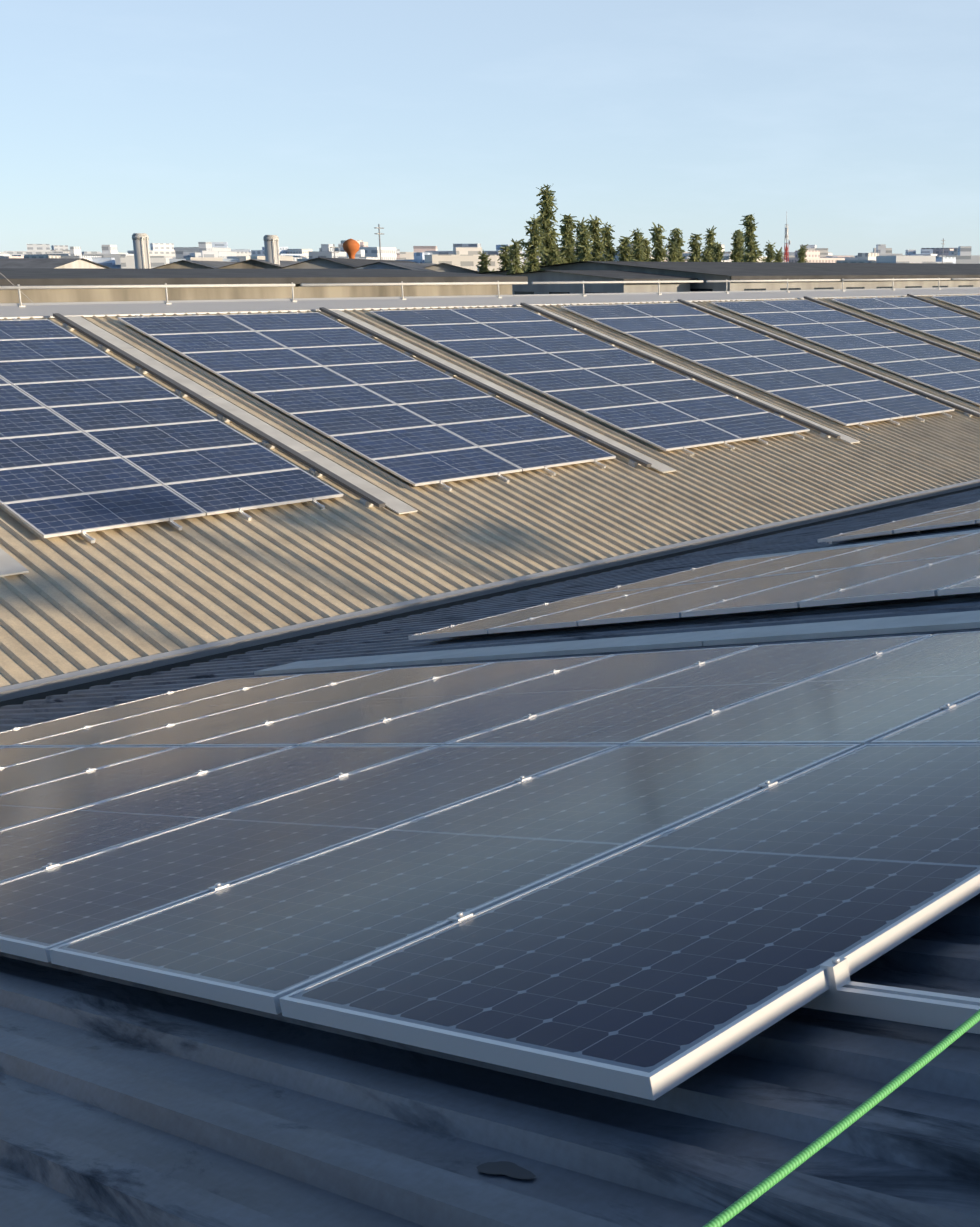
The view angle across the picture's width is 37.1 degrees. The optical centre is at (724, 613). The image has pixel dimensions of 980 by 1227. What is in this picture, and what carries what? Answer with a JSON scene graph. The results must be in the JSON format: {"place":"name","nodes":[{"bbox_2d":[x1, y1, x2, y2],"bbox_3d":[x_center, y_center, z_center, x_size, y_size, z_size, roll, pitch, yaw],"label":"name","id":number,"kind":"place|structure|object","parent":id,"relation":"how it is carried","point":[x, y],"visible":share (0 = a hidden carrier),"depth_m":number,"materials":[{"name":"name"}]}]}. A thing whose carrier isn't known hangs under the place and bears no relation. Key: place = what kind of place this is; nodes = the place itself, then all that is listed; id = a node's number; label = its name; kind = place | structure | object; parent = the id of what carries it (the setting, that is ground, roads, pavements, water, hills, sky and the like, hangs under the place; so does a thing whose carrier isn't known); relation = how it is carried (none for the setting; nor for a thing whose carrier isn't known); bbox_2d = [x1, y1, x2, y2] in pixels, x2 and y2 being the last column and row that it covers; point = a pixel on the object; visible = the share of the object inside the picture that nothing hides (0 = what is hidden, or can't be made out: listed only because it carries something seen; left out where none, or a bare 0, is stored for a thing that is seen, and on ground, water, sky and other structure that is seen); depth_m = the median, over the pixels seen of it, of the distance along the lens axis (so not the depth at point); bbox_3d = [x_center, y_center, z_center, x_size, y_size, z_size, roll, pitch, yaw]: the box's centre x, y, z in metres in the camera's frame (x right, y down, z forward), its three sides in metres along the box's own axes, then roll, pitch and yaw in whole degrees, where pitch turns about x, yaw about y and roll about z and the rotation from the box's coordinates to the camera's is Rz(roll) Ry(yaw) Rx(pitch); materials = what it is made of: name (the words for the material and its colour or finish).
{"place":"outdoors","nodes":[
{"label":"outdoors","id":0,"kind":"place"},
{"bbox_2d":[0,258,108,267],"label":"white shed","id":1,"kind":"structure","parent":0,"point":[44,263],"depth_m":149.32,"materials":[{"name":"paint"}]},
{"bbox_2d":[83,245,133,264],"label":"town block","id":2,"kind":"structure","parent":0,"point":[109,251],"depth_m":566.06,"materials":[{"name":"white concrete"}]},
{"bbox_2d":[0,489,979,1226],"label":"roof slope","id":3,"kind":"structure","parent":0,"point":[126,1103],"depth_m":2.31,"materials":[{"name":"grey metal"}]},
{"bbox_2d":[0,631,979,1099],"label":"solar array","id":4,"kind":"object","parent":3,"relation":"on","point":[652,875],"visible":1,"depth_m":3.71,"materials":[{"name":"black glass"}]},
{"bbox_2d":[476,1161,534,1178],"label":"sealant patches","id":5,"kind":"object","parent":3,"relation":"on","point":[511,1169],"visible":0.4,"depth_m":2.09,"materials":[{"name":"grey"}]},
{"bbox_2d":[254,501,979,674],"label":"walkways","id":6,"kind":"structure","parent":3,"relation":"on","point":[915,623],"depth_m":8.57,"materials":[{"name":"grey metal"}]},
{"bbox_2d":[408,532,979,639],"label":"solar array","id":7,"kind":"object","parent":3,"relation":"on","point":[933,566],"visible":0.98,"depth_m":10.74,"materials":[{"name":"grey glass"}]},
{"bbox_2d":[703,1009,979,1226],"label":"rope","id":8,"kind":"object","parent":3,"relation":"on","point":[731,1211],"visible":1,"depth_m":1.60,"materials":[{"name":"fabric"}]},
{"bbox_2d":[818,500,979,543],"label":"solar array","id":9,"kind":"object","parent":3,"relation":"on","point":[964,515],"visible":0.98,"depth_m":15.56,"materials":[{"name":"grey glass"}]},
{"bbox_2d":[0,294,979,686],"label":"roof slope","id":10,"kind":"structure","parent":0,"point":[72,602],"depth_m":19.00,"materials":[{"name":"metal"}]},
{"bbox_2d":[0,318,342,542],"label":"solar array","id":11,"kind":"object","parent":10,"relation":"on","point":[92,438],"visible":1,"depth_m":18.74,"materials":[{"name":"blue glass"}]},
{"bbox_2d":[118,311,615,490],"bbox_3d":[-5.966,-3.687,23.295,8.500,0.127,3.940,28,28,33],"label":"solar array","id":12,"kind":"object","parent":10,"relation":"on","point":[411,420],"visible":1,"depth_m":22.86,"materials":[{"name":"blue glass"}]},
{"bbox_2d":[0,294,979,576],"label":"roof skylight strips","id":13,"kind":"object","parent":10,"relation":"on","point":[320,466],"visible":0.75,"depth_m":23.38,"materials":[{"name":"grey"}]},
{"bbox_2d":[0,278,979,318],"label":"ridge cap","id":14,"kind":"object","parent":10,"relation":"on","point":[20,309],"visible":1,"depth_m":29.36,"materials":[{"name":"silver metal"}]},
{"bbox_2d":[0,479,979,706],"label":"gutter","id":15,"kind":"object","parent":10,"relation":"attached to","point":[14,691],"depth_m":16.29,"materials":[{"name":"silver metal"}]},
{"bbox_2d":[369,306,809,455],"bbox_3d":[-2.675,-4.603,27.099,8.500,0.127,3.940,28,28,33],"label":"solar array","id":16,"kind":"object","parent":10,"relation":"on","point":[658,406],"visible":1,"depth_m":26.71,"materials":[{"name":"blue glass"}]},
{"bbox_2d":[561,302,954,429],"bbox_3d":[0.617,-5.519,30.904,8.500,0.127,3.940,28,28,33],"label":"solar array","id":17,"kind":"object","parent":10,"relation":"on","point":[838,393],"visible":0.98,"depth_m":30.54,"materials":[{"name":"blue glass"}]},
{"bbox_2d":[711,299,979,405],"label":"solar array","id":18,"kind":"object","parent":10,"relation":"on","point":[938,368],"visible":1,"depth_m":34.75,"materials":[{"name":"blue glass"}]},
{"bbox_2d":[832,296,979,352],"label":"solar array","id":19,"kind":"object","parent":10,"relation":"on","point":[939,322],"visible":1,"depth_m":39.29,"materials":[{"name":"blue glass"}]},
{"bbox_2d":[931,295,979,313],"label":"solar array","id":20,"kind":"object","parent":10,"relation":"on","point":[970,302],"visible":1,"depth_m":43.22,"materials":[{"name":"blue glass"}]},
{"bbox_2d":[0,0,979,256],"label":"sky","id":21,"kind":"structure","parent":0,"point":[309,124],"materials":[{"name":"blue"}]},
{"bbox_2d":[876,244,901,255],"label":"town block","id":22,"kind":"structure","parent":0,"point":[881,249],"depth_m":649.93,"materials":[{"name":"white concrete"}]},
{"bbox_2d":[936,246,979,263],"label":"town block","id":23,"kind":"structure","parent":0,"point":[964,256],"depth_m":598.60,"materials":[{"name":"white concrete"}]},
{"label":"ground","id":24,"kind":"structure","parent":0,"visible":0},
{"bbox_2d":[61,247,100,260],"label":"town block","id":25,"kind":"structure","parent":24,"relation":"on","point":[75,252],"depth_m":527.77,"materials":[{"name":"white concrete"}]},
{"bbox_2d":[132,233,150,268],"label":"stack","id":26,"kind":"object","parent":24,"relation":"on","point":[141,250],"visible":0.33,"depth_m":118.84,"materials":[{"name":"white metal"}]},
{"bbox_2d":[151,260,237,268],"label":"roof","id":27,"kind":"structure","parent":24,"relation":"on","point":[188,264],"depth_m":129.29,"materials":[{"name":"grey paint"}]},
{"bbox_2d":[183,242,236,258],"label":"town block","id":28,"kind":"structure","parent":24,"relation":"on","point":[205,246],"depth_m":606.44,"materials":[{"name":"white concrete"}]},
{"bbox_2d":[216,259,302,268],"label":"roof","id":29,"kind":"structure","parent":24,"relation":"on","point":[254,264],"depth_m":125.03,"materials":[{"name":"beige paint"}]},
{"bbox_2d":[0,268,527,302],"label":"warehouse building","id":30,"kind":"structure","parent":24,"relation":"on","point":[71,276],"depth_m":67.29,"materials":[{"name":"paint"}]},
{"bbox_2d":[263,235,279,266],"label":"stack","id":31,"kind":"object","parent":24,"relation":"on","point":[271,245],"visible":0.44,"depth_m":128.64,"materials":[{"name":"white metal"}]},
{"bbox_2d":[330,244,338,257],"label":"grey pole","id":32,"kind":"object","parent":24,"relation":"on","point":[334,247],"visible":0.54,"depth_m":171.09,"materials":[{"name":"grey"}]},
{"bbox_2d":[278,257,415,269],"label":"roof","id":33,"kind":"structure","parent":24,"relation":"on","point":[329,263],"depth_m":112.87,"materials":[{"name":"grey metal"}]},
{"bbox_2d":[343,239,359,258],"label":"water tower","id":34,"kind":"structure","parent":24,"relation":"on","point":[351,247],"depth_m":135.42,"materials":[{"name":"metal"}]},
{"bbox_2d":[360,242,367,246],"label":"town block","id":35,"kind":"structure","parent":24,"relation":"on","point":[363,244],"depth_m":726.10,"materials":[{"name":"white concrete"}]},
{"bbox_2d":[374,224,383,259],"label":"grey pole","id":36,"kind":"object","parent":24,"relation":"on","point":[379,228],"visible":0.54,"depth_m":151.04,"materials":[{"name":"grey metal"}]},
{"bbox_2d":[352,262,437,271],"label":"roof","id":37,"kind":"structure","parent":24,"relation":"on","point":[401,266],"depth_m":109.88,"materials":[{"name":"paint"}]},
{"bbox_2d":[426,263,477,273],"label":"roof","id":38,"kind":"structure","parent":24,"relation":"on","point":[442,267],"depth_m":118.67,"materials":[{"name":"grey metal"}]},
{"bbox_2d":[0,243,936,271],"bbox_3d":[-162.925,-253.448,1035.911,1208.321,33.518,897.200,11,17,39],"label":"buildings","id":39,"kind":"structure","parent":24,"relation":"on","point":[161,254],"depth_m":660.78,"materials":[{"name":"white concrete"}]},
{"bbox_2d":[0,244,953,263],"bbox_3d":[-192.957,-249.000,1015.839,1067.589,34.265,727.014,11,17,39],"label":"buildings","id":40,"kind":"structure","parent":24,"relation":"on","point":[44,250],"depth_m":706.01,"materials":[{"name":"white concrete"}]},
{"bbox_2d":[0,246,953,262],"bbox_3d":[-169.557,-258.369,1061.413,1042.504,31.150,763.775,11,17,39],"label":"buildings","id":41,"kind":"structure","parent":24,"relation":"on","point":[813,257],"depth_m":856.66,"materials":[{"name":"white concrete"}]},
{"bbox_2d":[476,251,493,272],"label":"casuarina tree","id":42,"kind":"object","parent":24,"relation":"on","point":[483,263],"visible":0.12,"depth_m":118.64,"materials":[{"name":"green plant"}]},
{"bbox_2d":[24,240,957,270],"bbox_3d":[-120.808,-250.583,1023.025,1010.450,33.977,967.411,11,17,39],"label":"buildings","id":43,"kind":"structure","parent":24,"relation":"on","point":[465,257],"depth_m":449.86,"materials":[{"name":"grey concrete"}]},
{"bbox_2d":[497,245,510,270],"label":"casuarina tree","id":44,"kind":"object","parent":24,"relation":"on","point":[504,263],"visible":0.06,"depth_m":112.22,"materials":[{"name":"green plant"}]},
{"bbox_2d":[506,239,527,273],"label":"casuarina tree","id":45,"kind":"object","parent":24,"relation":"on","point":[514,255],"visible":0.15,"depth_m":100.20,"materials":[{"name":"green plant"}]},
{"bbox_2d":[92,242,955,267],"bbox_3d":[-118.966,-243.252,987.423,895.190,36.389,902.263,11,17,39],"label":"buildings","id":46,"kind":"structure","parent":24,"relation":"on","point":[419,257],"depth_m":553.46,"materials":[{"name":"grey concrete"}]},
{"bbox_2d":[520,216,545,272],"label":"casuarina tree","id":47,"kind":"object","parent":24,"relation":"on","point":[532,263],"visible":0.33,"depth_m":104.70,"materials":[{"name":"green plant"}]},
{"bbox_2d":[532,184,563,265],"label":"casuarina tree","id":48,"kind":"object","parent":24,"relation":"on","point":[546,212],"visible":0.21,"depth_m":108.99,"materials":[{"name":"green plant"}]},
{"bbox_2d":[551,237,559,264],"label":"casuarina tree","id":49,"kind":"object","parent":24,"relation":"on","point":[557,245],"visible":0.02,"depth_m":117.94,"materials":[{"name":"green plant"}]},
{"bbox_2d":[555,213,580,263],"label":"casuarina tree","id":50,"kind":"object","parent":24,"relation":"on","point":[567,240],"visible":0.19,"depth_m":113.04,"materials":[{"name":"green plant"}]},
{"bbox_2d":[572,217,588,261],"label":"casuarina tree","id":51,"kind":"object","parent":24,"relation":"on","point":[582,225],"visible":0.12,"depth_m":120.15,"materials":[{"name":"green plant"}]},
{"bbox_2d":[576,223,594,261],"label":"casuarina tree","id":52,"kind":"object","parent":24,"relation":"on","point":[585,246],"visible":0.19,"depth_m":105.96,"materials":[{"name":"green plant"}]},
{"bbox_2d":[580,214,608,260],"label":"casuarina tree","id":53,"kind":"object","parent":24,"relation":"on","point":[597,247],"visible":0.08,"depth_m":114.57,"materials":[{"name":"green plant"}]},
{"bbox_2d":[506,270,697,294],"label":"warehouse building","id":54,"kind":"structure","parent":24,"relation":"on","point":[569,275],"depth_m":95.64,"materials":[{"name":"grey metal"}]},
{"bbox_2d":[600,222,619,260],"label":"casuarina tree","id":55,"kind":"object","parent":24,"relation":"on","point":[610,253],"visible":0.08,"depth_m":122.38,"materials":[{"name":"green plant"}]},
{"bbox_2d":[615,236,634,260],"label":"casuarina tree","id":56,"kind":"object","parent":24,"relation":"on","point":[623,249],"visible":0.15,"depth_m":110.19,"materials":[{"name":"green plant"}]},
{"bbox_2d":[629,228,645,260],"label":"casuarina tree","id":57,"kind":"object","parent":24,"relation":"on","point":[638,237],"visible":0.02,"depth_m":124.37,"materials":[{"name":"green plant"}]},
{"bbox_2d":[632,240,646,261],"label":"casuarina tree","id":58,"kind":"object","parent":24,"relation":"on","point":[638,255],"visible":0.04,"depth_m":115.83,"materials":[{"name":"green plant"}]},
{"bbox_2d":[643,238,652,261],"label":"casuarina tree","id":59,"kind":"object","parent":24,"relation":"on","point":[647,251],"visible":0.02,"depth_m":126.24,"materials":[{"name":"green plant"}]},
{"bbox_2d":[649,222,666,261],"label":"casuarina tree","id":60,"kind":"object","parent":24,"relation":"on","point":[659,253],"visible":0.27,"depth_m":118.51,"materials":[{"name":"green plant"}]},
{"bbox_2d":[665,237,679,261],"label":"casuarina tree","id":61,"kind":"object","parent":24,"relation":"on","point":[673,256],"visible":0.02,"depth_m":112.66,"materials":[{"name":"green plant"}]},
{"bbox_2d":[668,228,686,261],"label":"casuarina tree","id":62,"kind":"object","parent":24,"relation":"on","point":[676,233],"visible":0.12,"depth_m":121.00,"materials":[{"name":"green plant"}]},
{"bbox_2d":[686,233,704,261],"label":"casuarina tree","id":63,"kind":"object","parent":24,"relation":"on","point":[695,245],"visible":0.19,"depth_m":130.00,"materials":[{"name":"green plant"}]},
{"bbox_2d":[699,248,714,261],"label":"casuarina tree","id":64,"kind":"object","parent":24,"relation":"on","point":[707,257],"visible":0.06,"depth_m":125.39,"materials":[{"name":"green plant"}]},
{"bbox_2d":[703,225,716,261],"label":"casuarina tree","id":65,"kind":"object","parent":24,"relation":"on","point":[710,237],"visible":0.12,"depth_m":137.79,"materials":[{"name":"green plant"}]},
{"bbox_2d":[711,241,723,261],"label":"casuarina tree","id":66,"kind":"object","parent":24,"relation":"on","point":[718,254],"visible":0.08,"depth_m":134.46,"materials":[{"name":"green plant"}]},
{"bbox_2d":[475,261,979,291],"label":"dark shed","id":67,"kind":"structure","parent":24,"relation":"on","point":[704,271],"depth_m":106.62,"materials":[{"name":"grey metal"}]},
{"bbox_2d":[728,231,744,261],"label":"casuarina tree","id":68,"kind":"object","parent":24,"relation":"on","point":[735,255],"visible":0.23,"depth_m":140.22,"materials":[{"name":"green plant"}]},
{"bbox_2d":[732,229,745,261],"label":"casuarina tree","id":69,"kind":"object","parent":24,"relation":"on","point":[739,231],"depth_m":150.05,"materials":[{"name":"green plant"}]},
{"bbox_2d":[739,214,763,261],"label":"casuarina tree","id":70,"kind":"object","parent":24,"relation":"on","point":[750,251],"visible":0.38,"depth_m":144.08,"materials":[{"name":"green plant"}]},
{"bbox_2d":[762,240,777,261],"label":"casuarina tree","id":71,"kind":"object","parent":24,"relation":"on","point":[770,253],"visible":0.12,"depth_m":150.32,"materials":[{"name":"green plant"}]},
{"bbox_2d":[774,247,784,261],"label":"casuarina tree","id":72,"kind":"object","parent":24,"relation":"on","point":[778,258],"visible":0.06,"depth_m":159.56,"materials":[{"name":"green plant"}]},
{"bbox_2d":[784,218,789,261],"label":"telecom mast","id":73,"kind":"object","parent":24,"relation":"on","point":[786,252],"visible":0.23,"depth_m":330.55,"materials":[{"name":"metal"}]},
{"bbox_2d":[797,244,808,262],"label":"casuarina tree","id":74,"kind":"object","parent":24,"relation":"on","point":[801,253],"visible":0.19,"depth_m":169.67,"materials":[{"name":"green plant"}]}
]}

